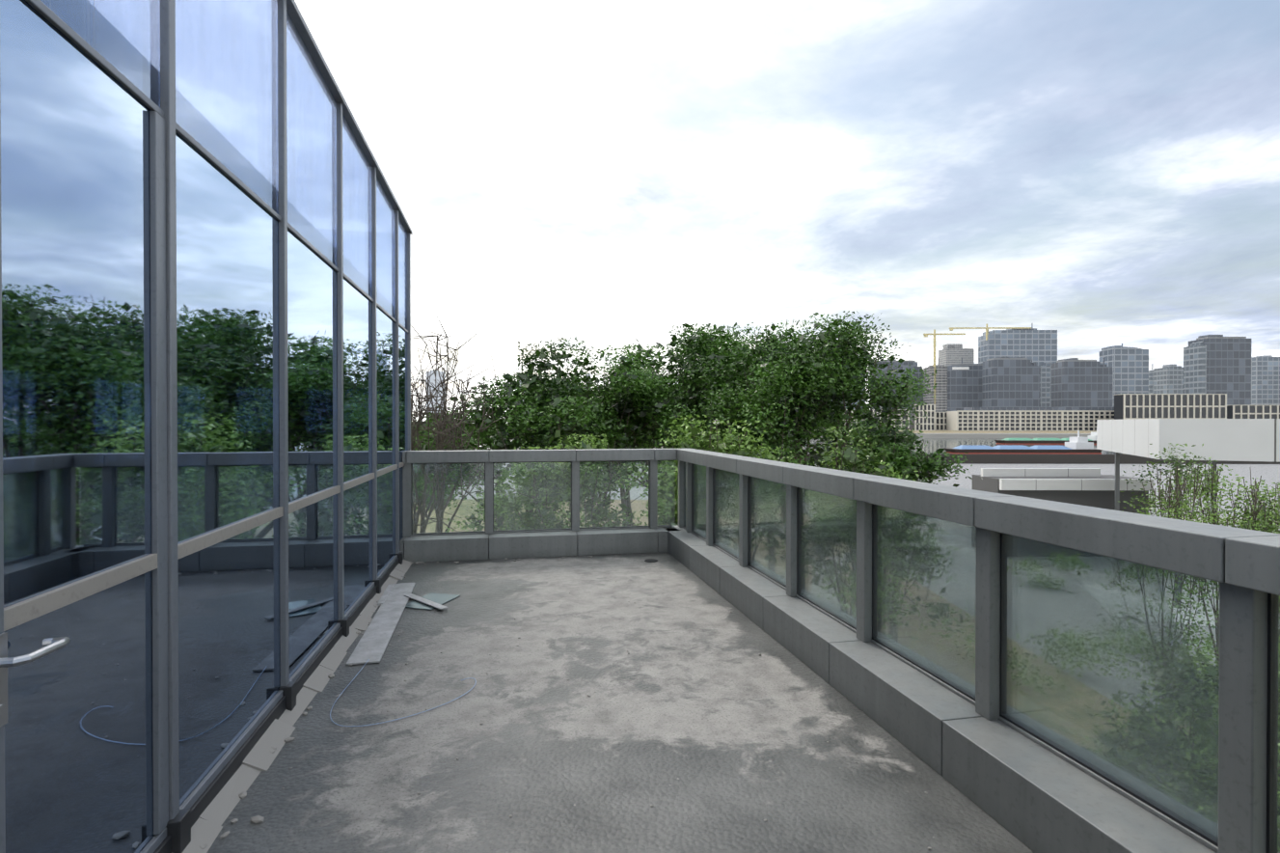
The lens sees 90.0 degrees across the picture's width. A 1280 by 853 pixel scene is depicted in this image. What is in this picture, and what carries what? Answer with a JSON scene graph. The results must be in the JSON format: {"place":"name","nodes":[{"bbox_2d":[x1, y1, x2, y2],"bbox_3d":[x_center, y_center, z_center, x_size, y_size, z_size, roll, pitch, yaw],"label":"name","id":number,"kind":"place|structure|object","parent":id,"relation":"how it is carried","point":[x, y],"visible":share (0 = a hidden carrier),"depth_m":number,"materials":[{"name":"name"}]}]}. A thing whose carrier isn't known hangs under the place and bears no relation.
{"place":"outdoors","nodes":[
{"label":"outdoors","id":0,"kind":"place"},
{"bbox_2d":[0,0,412,852],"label":"window frame","id":1,"kind":"object","parent":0,"point":[164,127],"visible":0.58,"depth_m":2.25,"materials":[{"name":"grey metal"}]},
{"bbox_2d":[3,462,404,630],"bbox_3d":[-1.346,0.463,0.716,0.018,0.050,13.990,0,0,-11],"label":"window transom","id":2,"kind":"object","parent":1,"relation":"attached to","point":[26,611],"depth_m":2.02,"materials":[{"name":"grey metal"}]},
{"bbox_2d":[40,0,407,328],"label":"upper window panes","id":3,"kind":"structure","parent":1,"relation":"attached to","point":[226,83],"depth_m":3.12,"materials":[{"name":"glass"}]},
{"bbox_2d":[639,413,802,525],"bbox_3d":[2.303,5.532,18.312,5.543,11.783,5.213,0,0,-11],"label":"bush","id":4,"kind":"object","parent":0,"point":[749,452],"visible":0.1,"depth_m":18.41,"materials":[{"name":"green plant"}]},
{"bbox_2d":[294,0,1279,421],"label":"sky","id":5,"kind":"structure","parent":0,"point":[1099,174],"materials":[{"name":"white"}]},
{"bbox_2d":[412,323,1279,772],"bbox_3d":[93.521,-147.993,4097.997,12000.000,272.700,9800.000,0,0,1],"label":"city skyline","id":6,"kind":"object","parent":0,"point":[1019,410],"visible":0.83,"depth_m":747.10,"materials":[{"name":"grey concrete"}]},
{"bbox_2d":[410,411,480,532],"bbox_3d":[-13.115,5.193,36.952,8.367,12.219,9.287,0,0,-11],"label":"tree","id":7,"kind":"object","parent":6,"relation":"on","point":[422,432],"visible":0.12,"depth_m":35.12,"materials":[{"name":"green plant"}]},
{"bbox_2d":[410,314,513,532],"bbox_3d":[-7.126,3.704,22.023,5.954,15.390,6.744,0,0,-11],"label":"bare tree","id":8,"kind":"object","parent":6,"relation":"on","point":[441,423],"visible":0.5,"depth_m":22.13,"materials":[{"name":"brown plant"}]},
{"bbox_2d":[412,336,647,530],"bbox_3d":[-4.480,3.824,25.883,10.388,15.098,8.353,0,0,-11],"label":"tree","id":9,"kind":"object","parent":6,"relation":"on","point":[549,409],"visible":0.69,"depth_m":25.44,"materials":[{"name":"green plant"}]},
{"bbox_2d":[446,430,658,532],"bbox_3d":[-2.805,5.763,19.997,5.355,11.300,5.655,0,1,44],"label":"bush","id":10,"kind":"object","parent":6,"relation":"on","point":[572,444],"visible":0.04,"depth_m":19.35,"materials":[{"name":"green plant"}]},
{"bbox_2d":[518,375,664,526],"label":"tree","id":11,"kind":"object","parent":6,"relation":"on","point":[642,441],"visible":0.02,"depth_m":40.58,"materials":[{"name":"green plant"}]},
{"bbox_2d":[568,353,719,525],"bbox_3d":[0.452,3.989,30.990,8.285,14.715,8.653,0,0,-11],"label":"tree","id":12,"kind":"object","parent":6,"relation":"on","point":[643,393],"visible":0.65,"depth_m":28.59,"materials":[{"name":"green plant"}]},
{"bbox_2d":[635,365,707,508],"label":"tree trunk","id":13,"kind":"object","parent":6,"relation":"on","point":[663,423],"depth_m":42.68,"materials":[{"name":"green plant"}]},
{"bbox_2d":[544,322,822,501],"bbox_3d":[2.492,2.969,32.634,12.377,16.757,13.015,0,0,35],"label":"tree","id":14,"kind":"object","parent":6,"relation":"on","point":[703,353],"visible":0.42,"depth_m":31.06,"materials":[{"name":"green plant"}]},
{"bbox_2d":[701,398,869,461],"bbox_3d":[8.132,3.782,41.086,10.385,14.989,10.552,0,0,-11],"label":"tree","id":15,"kind":"object","parent":6,"relation":"on","point":[844,423],"depth_m":38.35,"materials":[{"name":"green plant"}]},
{"bbox_2d":[662,310,937,469],"bbox_3d":[6.806,3.276,28.860,10.664,16.168,11.594,0,0,-30],"label":"tree","id":16,"kind":"object","parent":6,"relation":"on","point":[828,367],"visible":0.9,"depth_m":25.47,"materials":[{"name":"green plant"}]},
{"bbox_2d":[813,425,919,481],"bbox_3d":[6.372,5.702,17.744,4.630,11.453,5.409,0,0,-11],"label":"bush","id":17,"kind":"object","parent":6,"relation":"on","point":[850,457],"visible":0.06,"depth_m":17.51,"materials":[{"name":"green plant"}]},
{"bbox_2d":[810,417,927,475],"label":"tree","id":18,"kind":"object","parent":6,"relation":"on","point":[914,437],"visible":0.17,"depth_m":44.17,"materials":[{"name":"green plant"}]},
{"bbox_2d":[837,418,972,487],"bbox_3d":[9.405,5.546,24.510,4.818,11.670,5.600,0,0,-11],"label":"bush","id":19,"kind":"object","parent":6,"relation":"on","point":[929,468],"visible":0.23,"depth_m":23.47,"materials":[{"name":"green plant"}]},
{"bbox_2d":[1119,451,1224,661],"bbox_3d":[15.926,6.096,19.316,3.021,10.632,3.446,0,0,-11],"label":"bush","id":20,"kind":"object","parent":6,"relation":"on","point":[1150,502],"visible":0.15,"depth_m":19.30,"materials":[{"name":"green plant"}]},
{"bbox_2d":[1187,630,1215,664],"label":"shrubs","id":21,"kind":"object","parent":6,"relation":"on","point":[1204,644],"depth_m":29.63,"materials":[{"name":"green plant"}]},
{"bbox_2d":[1143,442,1279,659],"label":"bush","id":22,"kind":"object","parent":6,"relation":"on","point":[1215,514],"visible":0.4,"depth_m":20.53,"materials":[{"name":"green plant"}]},
{"bbox_2d":[1172,516,1270,523],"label":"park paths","id":23,"kind":"structure","parent":6,"relation":"on","point":[1219,519],"depth_m":75.57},
{"bbox_2d":[1190,643,1279,754],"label":"bush","id":24,"kind":"object","parent":6,"relation":"on","point":[1207,670],"depth_m":14.15,"materials":[{"name":"green plant"}]},
{"bbox_2d":[1213,703,1279,821],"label":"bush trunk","id":25,"kind":"object","parent":6,"relation":"on","point":[1278,787],"depth_m":10.50,"materials":[{"name":"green plant"}]},
{"bbox_2d":[1226,469,1279,632],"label":"bush","id":26,"kind":"object","parent":6,"relation":"on","point":[1265,498],"visible":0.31,"depth_m":22.32,"materials":[{"name":"green plant"}]},
{"bbox_3d":[-11.976,6.805,-13.757,33.400,9.649,37.780,0,0,-11],"label":"building body","id":27,"kind":"object","parent":6,"relation":"on","visible":0},
{"bbox_2d":[206,551,1034,852],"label":"terrace floor","id":28,"kind":"structure","parent":27,"relation":"on","point":[743,748],"depth_m":3.06,"materials":[{"name":"concrete"}]},
{"bbox_2d":[171,559,413,852],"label":"strip","id":29,"kind":"object","parent":28,"relation":"on","point":[207,826],"visible":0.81,"depth_m":3.03,"materials":[{"name":"grey concrete"}]},
{"bbox_2d":[346,582,448,664],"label":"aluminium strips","id":30,"kind":"object","parent":28,"relation":"on","point":[377,635],"visible":1,"depth_m":4.88,"materials":[{"name":"grey metal"}]},
{"bbox_2d":[329,658,476,726],"bbox_3d":[-1.331,1.500,3.709,0.744,0.016,0.923,0,0,-11],"label":"cable","id":31,"kind":"object","parent":28,"relation":"on","point":[395,719],"visible":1,"depth_m":3.41,"materials":[{"name":"blue"}]},
{"bbox_2d":[198,554,616,848],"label":"mortar crumbs","id":32,"kind":"object","parent":28,"relation":"on","point":[257,818],"visible":0.75,"depth_m":2.96,"materials":[{"name":"grey concrete"}]},
{"bbox_2d":[405,592,460,609],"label":"broken tile pieces","id":33,"kind":"object","parent":28,"relation":"on","point":[441,598],"visible":0.64,"depth_m":5.48,"materials":[{"name":"grey"}]},
{"bbox_2d":[281,557,934,849],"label":"floor pebbles","id":34,"kind":"object","parent":28,"relation":"on","point":[929,847],"visible":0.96,"depth_m":3.58,"materials":[{"name":"grey stone"}]},
{"bbox_2d":[644,558,657,562],"bbox_3d":[0.124,1.486,7.098,0.150,0.009,0.150,0,0,-11],"label":"floor drain","id":35,"kind":"object","parent":28,"relation":"on","point":[650,559],"visible":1,"depth_m":7.09,"materials":[{"name":"grey metal"}]},
{"bbox_2d":[399,448,1279,852],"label":"balustrade","id":36,"kind":"object","parent":28,"relation":"on","point":[1032,792],"depth_m":2.68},
{"bbox_2d":[410,460,1279,852],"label":"railing gaskets","id":37,"kind":"object","parent":36,"relation":"attached to","point":[1271,678],"visible":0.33,"depth_m":2.73,"materials":[{"name":"black rubber"}]},
{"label":"interior floor","id":38,"kind":"structure","parent":0,"visible":0},
{"bbox_2d":[0,0,408,852],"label":"curtain wall glass","id":39,"kind":"object","parent":38,"relation":"on","point":[75,307],"visible":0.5,"depth_m":2.06,"materials":[{"name":"glass"}]},
{"bbox_2d":[0,631,70,727],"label":"door handle","id":40,"kind":"object","parent":39,"relation":"attached to","point":[50,645],"visible":1,"depth_m":1.48,"materials":[{"name":"silver metal"}]},
{"bbox_2d":[153,551,402,852],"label":"window sill","id":41,"kind":"structure","parent":39,"relation":"attached to","point":[178,826],"depth_m":2.90,"materials":[{"name":"grey metal"}]}
]}

